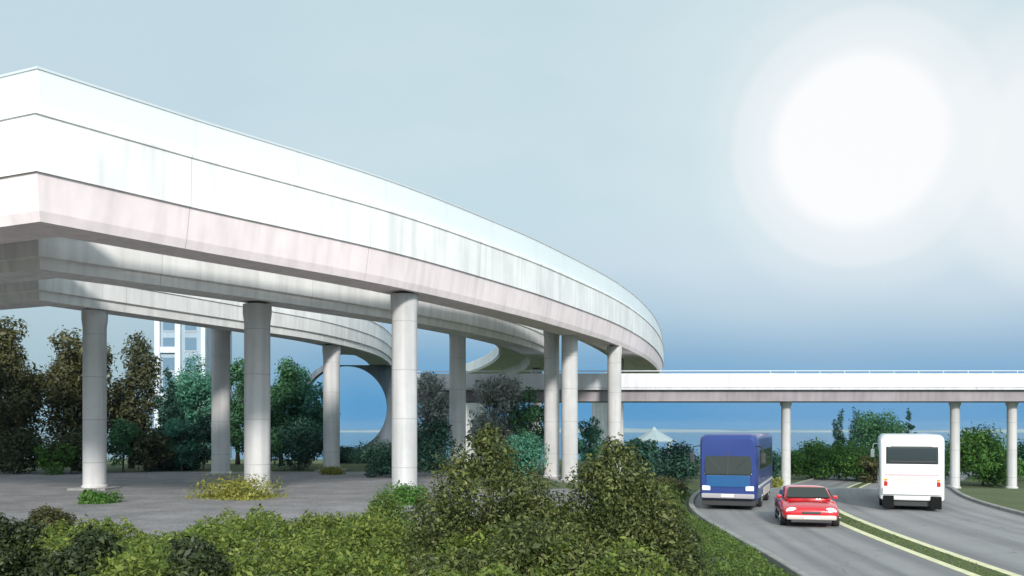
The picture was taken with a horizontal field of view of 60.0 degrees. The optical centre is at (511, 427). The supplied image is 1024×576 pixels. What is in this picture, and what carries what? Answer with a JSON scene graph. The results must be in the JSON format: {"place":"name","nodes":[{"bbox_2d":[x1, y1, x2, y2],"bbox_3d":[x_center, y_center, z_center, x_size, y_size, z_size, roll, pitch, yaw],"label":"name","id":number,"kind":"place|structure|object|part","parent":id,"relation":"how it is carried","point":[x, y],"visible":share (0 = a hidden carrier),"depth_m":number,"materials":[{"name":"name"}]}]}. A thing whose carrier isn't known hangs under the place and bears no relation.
{"place":"outdoors","nodes":[
{"label":"outdoors","id":0,"kind":"place"},
{"bbox_2d":[0,472,731,567],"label":"paving","id":1,"kind":"structure","parent":0,"point":[154,501],"depth_m":44.13,"materials":[{"name":"grey concrete"}]},
{"bbox_2d":[0,459,1023,575],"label":"ground","id":2,"kind":"structure","parent":0,"point":[1002,495],"depth_m":72.23,"materials":[{"name":"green plant"}]},
{"bbox_2d":[0,425,45,473],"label":"shrub","id":3,"kind":"object","parent":2,"relation":"on","point":[19,448],"visible":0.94,"depth_m":66.69,"materials":[{"name":"green plant"}]},
{"bbox_2d":[0,315,49,471],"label":"tree","id":4,"kind":"object","parent":2,"relation":"on","point":[21,393],"visible":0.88,"depth_m":69.31,"materials":[{"name":"green plant"}]},
{"bbox_2d":[32,441,77,474],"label":"shrub","id":5,"kind":"object","parent":2,"relation":"on","point":[45,459],"visible":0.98,"depth_m":65.77,"materials":[{"name":"green plant"}]},
{"bbox_2d":[36,430,81,472],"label":"shrub","id":6,"kind":"object","parent":2,"relation":"on","point":[75,441],"visible":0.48,"depth_m":66.66,"materials":[{"name":"green plant"}]},
{"bbox_2d":[35,325,121,470],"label":"tree","id":7,"kind":"object","parent":2,"relation":"on","point":[65,390],"visible":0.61,"depth_m":70.39,"materials":[{"name":"green plant"}]},
{"bbox_2d":[76,489,124,504],"bbox_3d":[-19.149,3.284,41.002,2.030,0.932,1.965,0,0,13],"label":"shrub","id":8,"kind":"object","parent":2,"relation":"on","point":[93,497],"visible":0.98,"depth_m":40.78,"materials":[{"name":"green plant"}]},
{"bbox_2d":[107,417,142,471],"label":"shrub","id":9,"kind":"object","parent":2,"relation":"on","point":[123,432],"visible":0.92,"depth_m":68.34,"materials":[{"name":"green plant"}]},
{"bbox_2d":[107,330,163,468],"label":"tree","id":10,"kind":"object","parent":2,"relation":"on","point":[129,403],"visible":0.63,"depth_m":75.11,"materials":[{"name":"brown plant"}]},
{"bbox_2d":[127,427,180,471],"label":"shrub","id":11,"kind":"object","parent":2,"relation":"on","point":[150,447],"visible":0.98,"depth_m":69.66,"materials":[{"name":"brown plant"}]},
{"bbox_2d":[144,367,200,470],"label":"tree","id":12,"kind":"object","parent":2,"relation":"on","point":[164,412],"visible":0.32,"depth_m":73.47,"materials":[{"name":"green plant"}]},
{"bbox_2d":[159,418,204,470],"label":"shrub","id":13,"kind":"object","parent":2,"relation":"on","point":[174,427],"visible":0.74,"depth_m":71.57,"materials":[{"name":"green plant"}]},
{"bbox_2d":[159,351,210,450],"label":"tree","id":14,"kind":"object","parent":2,"relation":"on","point":[190,391],"visible":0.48,"depth_m":84.71,"materials":[{"name":"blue plant"}]},
{"bbox_2d":[154,321,231,457],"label":"office building","id":15,"kind":"structure","parent":2,"relation":"on","point":[175,345],"depth_m":150.91,"materials":[{"name":"white concrete"}]},
{"bbox_2d":[163,378,170,389],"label":"window","id":16,"kind":"structure","parent":15,"relation":"in","point":[164,380],"depth_m":150.93,"materials":[{"name":"blue glass"}]},
{"bbox_2d":[163,358,173,370],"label":"window","id":17,"kind":"structure","parent":15,"relation":"in","point":[167,362],"depth_m":150.93,"materials":[{"name":"blue glass"}]},
{"bbox_2d":[163,338,173,346],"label":"window","id":18,"kind":"structure","parent":15,"relation":"in","point":[167,342],"depth_m":150.93,"materials":[{"name":"blue glass"}]},
{"bbox_2d":[163,322,174,331],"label":"window","id":19,"kind":"structure","parent":15,"relation":"in","point":[167,327],"depth_m":150.93,"materials":[{"name":"blue glass"}]},
{"bbox_2d":[185,358,195,370],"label":"window","id":20,"kind":"structure","parent":15,"relation":"in","point":[185,358],"depth_m":150.93,"materials":[{"name":"blue glass"}]},
{"bbox_2d":[185,338,196,351],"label":"window","id":21,"kind":"structure","parent":15,"relation":"in","point":[190,343],"depth_m":150.93,"materials":[{"name":"blue glass"}]},
{"bbox_2d":[185,325,196,331],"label":"window","id":22,"kind":"structure","parent":15,"relation":"in","point":[188,328],"depth_m":150.93,"materials":[{"name":"blue glass"}]},
{"bbox_2d":[0,278,391,490],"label":"curved viaduct","id":23,"kind":"object","parent":2,"relation":"on","point":[333,336],"visible":0.74,"depth_m":56.12,"materials":[{"name":"grey concrete"}]},
{"bbox_2d":[182,412,210,470],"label":"shrub","id":24,"kind":"object","parent":2,"relation":"on","point":[203,431],"visible":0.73,"depth_m":71.80,"materials":[{"name":"green plant"}]},
{"bbox_2d":[230,356,243,464],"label":"tree","id":25,"kind":"object","parent":2,"relation":"on","point":[236,407],"visible":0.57,"depth_m":83.10,"materials":[{"name":"green plant"}]},
{"bbox_2d":[182,471,292,500],"bbox_3d":[-13.587,2.952,44.554,5.467,1.597,5.037,0,0,34],"label":"shrub","id":26,"kind":"object","parent":2,"relation":"on","point":[231,492],"visible":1,"depth_m":43.76,"materials":[{"name":"yellow plant"}]},
{"bbox_2d":[0,237,543,493],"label":"curved viaduct","id":27,"kind":"object","parent":2,"relation":"on","point":[261,294],"visible":0.6,"depth_m":46.91,"materials":[{"name":"grey concrete"}]},
{"bbox_2d":[270,427,285,461],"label":"shrub","id":28,"kind":"object","parent":2,"relation":"on","point":[276,446],"visible":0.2,"depth_m":71.40,"materials":[{"name":"green plant"}]},
{"bbox_2d":[270,356,304,463],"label":"tree","id":29,"kind":"object","parent":2,"relation":"on","point":[283,392],"visible":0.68,"depth_m":83.17,"materials":[{"name":"green plant"}]},
{"bbox_2d":[270,415,322,470],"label":"shrub","id":30,"kind":"object","parent":2,"relation":"on","point":[302,453],"visible":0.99,"depth_m":72.19,"materials":[{"name":"green plant"}]},
{"bbox_2d":[284,363,340,463],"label":"tree","id":31,"kind":"object","parent":2,"relation":"on","point":[311,410],"visible":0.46,"depth_m":84.61,"materials":[{"name":"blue plant"}]},
{"bbox_2d":[0,66,663,498],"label":"curved viaduct","id":32,"kind":"object","parent":2,"relation":"on","point":[86,162],"visible":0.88,"depth_m":36.98,"materials":[{"name":"concrete"}]},
{"bbox_2d":[318,465,345,474],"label":"shrub","id":33,"kind":"object","parent":2,"relation":"on","point":[332,471],"visible":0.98,"depth_m":65.41,"materials":[{"name":"green plant"}]},
{"bbox_2d":[307,365,391,462],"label":"arch wall","id":34,"kind":"structure","parent":2,"relation":"on","point":[381,375],"depth_m":95.00,"materials":[{"name":"concrete"}]},
{"bbox_2d":[340,445,365,463],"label":"shrub","id":35,"kind":"object","parent":2,"relation":"on","point":[342,452],"visible":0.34,"depth_m":90.96,"materials":[{"name":"green plant"}]},
{"bbox_2d":[340,437,391,463],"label":"shrub","id":36,"kind":"object","parent":2,"relation":"on","point":[376,453],"visible":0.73,"depth_m":86.85,"materials":[{"name":"green plant"}]},
{"bbox_2d":[364,456,391,477],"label":"shrub","id":37,"kind":"object","parent":2,"relation":"on","point":[382,466],"visible":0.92,"depth_m":61.58,"materials":[{"name":"green plant"}]},
{"bbox_2d":[374,480,433,505],"bbox_3d":[-5.001,3.071,40.558,2.651,1.360,2.435,0,0,23],"label":"shrub","id":38,"kind":"object","parent":2,"relation":"on","point":[402,489],"visible":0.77,"depth_m":40.30,"materials":[{"name":"green plant"}]},
{"bbox_2d":[417,371,448,470],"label":"tree","id":39,"kind":"object","parent":2,"relation":"on","point":[436,405],"visible":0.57,"depth_m":71.25,"materials":[{"name":"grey plant"}]},
{"bbox_2d":[417,416,463,476],"bbox_3d":[-5.357,1.464,61.863,3.894,4.574,4.114,0,0,9],"label":"shrub","id":40,"kind":"object","parent":2,"relation":"on","point":[428,446],"visible":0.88,"depth_m":61.44,"materials":[{"name":"green plant"}]},
{"bbox_2d":[466,374,527,448],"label":"tree","id":41,"kind":"object","parent":2,"relation":"on","point":[495,396],"visible":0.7,"depth_m":71.34,"materials":[{"name":"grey plant"}]},
{"bbox_2d":[506,386,543,472],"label":"tree","id":42,"kind":"object","parent":2,"relation":"on","point":[529,412],"visible":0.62,"depth_m":70.88,"materials":[{"name":"green plant"}]},
{"bbox_2d":[500,431,551,477],"bbox_3d":[0.690,1.993,61.927,3.876,3.536,3.733,0,0,22],"label":"shrub","id":43,"kind":"object","parent":2,"relation":"on","point":[525,455],"visible":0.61,"depth_m":61.32,"materials":[{"name":"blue plant"}]},
{"bbox_2d":[578,416,605,464],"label":"tree","id":44,"kind":"object","parent":2,"relation":"on","point":[590,434],"visible":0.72,"depth_m":83.39,"materials":[{"name":"green plant"}]},
{"bbox_2d":[623,437,661,478],"bbox_3d":[8.937,2.659,61.809,2.917,3.986,2.653,0,0,21],"label":"tree","id":45,"kind":"object","parent":2,"relation":"on","point":[648,452],"visible":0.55,"depth_m":61.55,"materials":[{"name":"green plant"}]},
{"bbox_2d":[638,427,675,468],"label":"garden pavilion","id":46,"kind":"structure","parent":2,"relation":"on","point":[653,433],"depth_m":116.52,"materials":[{"name":"concrete"}]},
{"bbox_2d":[652,475,690,494],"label":"shrub","id":47,"kind":"object","parent":2,"relation":"on","point":[678,484],"visible":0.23,"depth_m":45.47,"materials":[{"name":"green plant"}]},
{"bbox_2d":[654,439,699,481],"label":"tree","id":48,"kind":"object","parent":2,"relation":"on","point":[680,466],"visible":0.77,"depth_m":86.58,"materials":[{"name":"green plant"}]},
{"bbox_2d":[593,480,799,575],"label":"ground cover","id":49,"kind":"object","parent":2,"relation":"on","point":[717,543],"visible":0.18,"depth_m":20.70,"materials":[{"name":"green plant"}]},
{"bbox_2d":[417,370,1023,487],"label":"straight viaduct","id":50,"kind":"object","parent":2,"relation":"on","point":[787,390],"visible":0.69,"depth_m":75.80,"materials":[{"name":"white concrete"}]},
{"bbox_2d":[772,450,780,479],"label":"shrub","id":51,"kind":"object","parent":2,"relation":"on","point":[775,464],"visible":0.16,"depth_m":82.97,"materials":[{"name":"green plant"}]},
{"bbox_2d":[772,476,784,487],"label":"shrub","id":52,"kind":"object","parent":2,"relation":"on","point":[775,484],"visible":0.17,"depth_m":61.69,"materials":[{"name":"yellow plant"}]},
{"bbox_2d":[777,437,838,479],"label":"shrub","id":53,"kind":"object","parent":2,"relation":"on","point":[800,466],"visible":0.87,"depth_m":91.14,"materials":[{"name":"green plant"}]},
{"bbox_2d":[831,408,846,446],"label":"tree","id":54,"kind":"object","parent":2,"relation":"on","point":[837,433],"visible":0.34,"depth_m":111.81,"materials":[{"name":"green plant"}]},
{"bbox_2d":[806,440,876,480],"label":"shrub","id":55,"kind":"object","parent":2,"relation":"on","point":[845,457],"visible":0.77,"depth_m":88.66,"materials":[{"name":"green plant"}]},
{"bbox_2d":[845,407,862,451],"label":"tree","id":56,"kind":"object","parent":2,"relation":"on","point":[851,430],"visible":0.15,"depth_m":114.00,"materials":[{"name":"green plant"}]},
{"bbox_2d":[857,454,877,482],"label":"shrub","id":57,"kind":"object","parent":2,"relation":"on","point":[871,472],"visible":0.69,"depth_m":85.79,"materials":[{"name":"green plant"}]},
{"bbox_2d":[850,408,909,461],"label":"tree","id":58,"kind":"object","parent":2,"relation":"on","point":[869,427],"visible":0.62,"depth_m":103.40,"materials":[{"name":"green plant"}]},
{"bbox_2d":[904,408,917,432],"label":"tree","id":59,"kind":"object","parent":2,"relation":"on","point":[908,418],"visible":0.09,"depth_m":107.89,"materials":[{"name":"green plant"}]},
{"bbox_2d":[945,443,949,479],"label":"shrub","id":60,"kind":"object","parent":2,"relation":"on","point":[947,474],"depth_m":91.14,"materials":[{"name":"green plant"}]},
{"bbox_2d":[945,422,1023,486],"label":"shrub","id":61,"kind":"object","parent":2,"relation":"on","point":[983,454],"visible":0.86,"depth_m":80.56,"materials":[{"name":"green plant"}]},
{"bbox_2d":[1017,438,1023,478],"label":"shrub","id":62,"kind":"object","parent":2,"relation":"on","point":[1020,451],"visible":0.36,"depth_m":87.51,"materials":[{"name":"green plant"}]},
{"label":"soil bed","id":63,"kind":"structure","parent":2,"relation":"on","visible":0},
{"bbox_2d":[0,512,50,575],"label":"round shrub","id":64,"kind":"object","parent":63,"relation":"on","point":[13,558],"visible":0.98,"depth_m":13.00,"materials":[{"name":"green plant"}]},
{"bbox_2d":[26,503,77,564],"bbox_3d":[-10.070,2.697,19.470,1.047,2.107,1.182,0,0,-36],"label":"round shrub","id":65,"kind":"object","parent":63,"relation":"on","point":[45,514],"visible":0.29,"depth_m":19.33,"materials":[{"name":"green plant"}]},
{"bbox_2d":[32,524,125,575],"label":"round shrub","id":66,"kind":"object","parent":63,"relation":"on","point":[80,556],"visible":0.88,"depth_m":11.73,"materials":[{"name":"green plant"}]},
{"bbox_2d":[161,533,235,575],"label":"round shrub","id":67,"kind":"object","parent":63,"relation":"on","point":[195,553],"visible":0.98,"depth_m":10.88,"materials":[{"name":"green plant"}]},
{"bbox_2d":[293,510,370,575],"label":"round shrub","id":68,"kind":"object","parent":63,"relation":"on","point":[319,520],"visible":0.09,"depth_m":17.66,"materials":[{"name":"green plant"}]},
{"bbox_2d":[12,500,686,575],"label":"hedge","id":69,"kind":"object","parent":63,"relation":"on","point":[141,555],"visible":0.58,"depth_m":14.15,"materials":[{"name":"green plant"}]},
{"bbox_2d":[355,491,416,573],"bbox_3d":[-2.872,2.586,19.929,1.964,2.329,1.956,0,0,22],"label":"round shrub","id":70,"kind":"object","parent":63,"relation":"on","point":[390,506],"visible":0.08,"depth_m":19.83,"materials":[{"name":"green plant"}]},
{"bbox_2d":[403,544,490,575],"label":"round shrub","id":71,"kind":"object","parent":63,"relation":"on","point":[454,562],"visible":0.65,"depth_m":12.39,"materials":[{"name":"green plant"}]},
{"bbox_2d":[374,422,595,571],"bbox_3d":[-0.368,1.826,15.584,4.919,3.849,5.061,0,0,40],"label":"pyramid shrub","id":72,"kind":"object","parent":63,"relation":"on","point":[451,519],"visible":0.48,"depth_m":15.17,"materials":[{"name":"green plant"}]},
{"bbox_2d":[460,509,628,575],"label":"round shrub","id":73,"kind":"object","parent":63,"relation":"on","point":[519,557],"visible":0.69,"depth_m":12.10,"materials":[{"name":"green plant"}]},
{"bbox_2d":[538,432,714,575],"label":"pyramid shrub","id":74,"kind":"object","parent":63,"relation":"on","point":[649,518],"visible":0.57,"depth_m":14.65,"materials":[{"name":"green plant"}]},
{"bbox_2d":[599,546,685,575],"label":"round shrub","id":75,"kind":"object","parent":63,"relation":"on","point":[638,556],"visible":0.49,"depth_m":11.94,"materials":[{"name":"green plant"}]},
{"bbox_2d":[667,517,705,575],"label":"round shrub","id":76,"kind":"object","parent":63,"relation":"on","point":[698,550],"visible":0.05,"depth_m":16.32,"materials":[{"name":"green plant"}]},
{"bbox_2d":[0,0,1023,428],"label":"sky","id":77,"kind":"structure","parent":0,"point":[782,184],"materials":[{"name":"blue"}]},
{"bbox_2d":[24,429,1023,458],"bbox_3d":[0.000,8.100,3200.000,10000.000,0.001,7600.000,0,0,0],"label":"water","id":78,"kind":"structure","parent":0,"point":[355,438],"depth_m":719.98,"materials":[{"name":"blue liquid"}]},
{"bbox_2d":[39,428,1023,431],"bbox_3d":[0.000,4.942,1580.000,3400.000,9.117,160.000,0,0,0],"label":"shore","id":79,"kind":"structure","parent":0,"point":[679,430],"depth_m":1534.38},
{"bbox_2d":[694,468,1023,575],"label":"road","id":80,"kind":"structure","parent":0,"point":[958,524],"depth_m":28.92,"materials":[{"name":"grey asphalt"}]},
{"bbox_2d":[690,433,771,506],"bbox_3d":[10.461,1.853,40.908,3.060,3.196,8.705,0,0,20],"label":"blue bus","id":81,"kind":"object","parent":80,"relation":"on","point":[735,469],"visible":1,"depth_m":37.08,"materials":[{"name":"blue paint"}]},
{"bbox_3d":[10.666,1.375,38.023,0.030,0.860,0.983,0,0,20],"label":"window","id":82,"kind":"part","parent":81,"relation":"part of","materials":[{"name":"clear glass"}]},
{"bbox_3d":[11.804,1.375,41.067,0.030,0.860,0.983,0,0,21],"label":"window","id":83,"kind":"part","parent":81,"relation":"part of","materials":[{"name":"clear glass"}]},
{"bbox_3d":[12.183,1.375,42.082,0.030,0.860,0.983,0,0,20],"label":"window","id":84,"kind":"part","parent":81,"relation":"part of","materials":[{"name":"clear glass"}]},
{"bbox_3d":[12.563,1.375,43.097,0.030,0.860,0.983,0,0,20],"label":"window","id":85,"kind":"part","parent":81,"relation":"part of","materials":[{"name":"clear glass"}]},
{"bbox_2d":[689,473,841,575],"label":"kerb","id":86,"kind":"structure","parent":80,"relation":"on","point":[786,566],"depth_m":25.47,"materials":[{"name":"concrete"}]},
{"bbox_2d":[774,485,839,525],"bbox_3d":[10.757,2.787,32.511,2.106,1.331,4.328,0,0,13],"label":"red car","id":87,"kind":"object","parent":80,"relation":"on","point":[807,503],"visible":1,"depth_m":31.15,"materials":[{"name":"red paint"}]},
{"bbox_2d":[871,433,944,509],"bbox_3d":[18.246,1.873,40.898,3.160,3.156,9.305,0,0,22],"label":"white bus","id":88,"kind":"object","parent":80,"relation":"on","point":[911,469],"visible":1,"depth_m":36.72,"materials":[{"name":"white paint"}]},
{"bbox_3d":[16.555,1.155,36.708,1.900,0.660,0.091,0,0,22],"label":"rear window","id":89,"kind":"part","parent":88,"relation":"part of","materials":[{"name":"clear glass"}]},
{"bbox_2d":[839,481,979,575],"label":"road marking","id":90,"kind":"object","parent":80,"relation":"on","point":[966,572],"visible":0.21,"depth_m":24.67,"materials":[{"name":"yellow paint"}]},
{"bbox_2d":[840,479,1009,575],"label":"median strip","id":91,"kind":"object","parent":80,"relation":"on","point":[932,554],"visible":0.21,"depth_m":25.08,"materials":[{"name":"green plant"}]},
{"bbox_2d":[840,514,1006,575],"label":"grass","id":92,"kind":"structure","parent":91,"relation":"on","point":[896,539],"depth_m":25.56,"materials":[{"name":"green plant"}]},
{"bbox_2d":[839,481,1021,575],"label":"road marking","id":93,"kind":"object","parent":80,"relation":"on","point":[939,549],"visible":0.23,"depth_m":25.49,"materials":[{"name":"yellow paint"}]},
{"bbox_2d":[945,474,1023,515],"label":"kerb","id":94,"kind":"structure","parent":80,"relation":"on","point":[970,498],"depth_m":39.99,"materials":[{"name":"concrete"}]}
]}

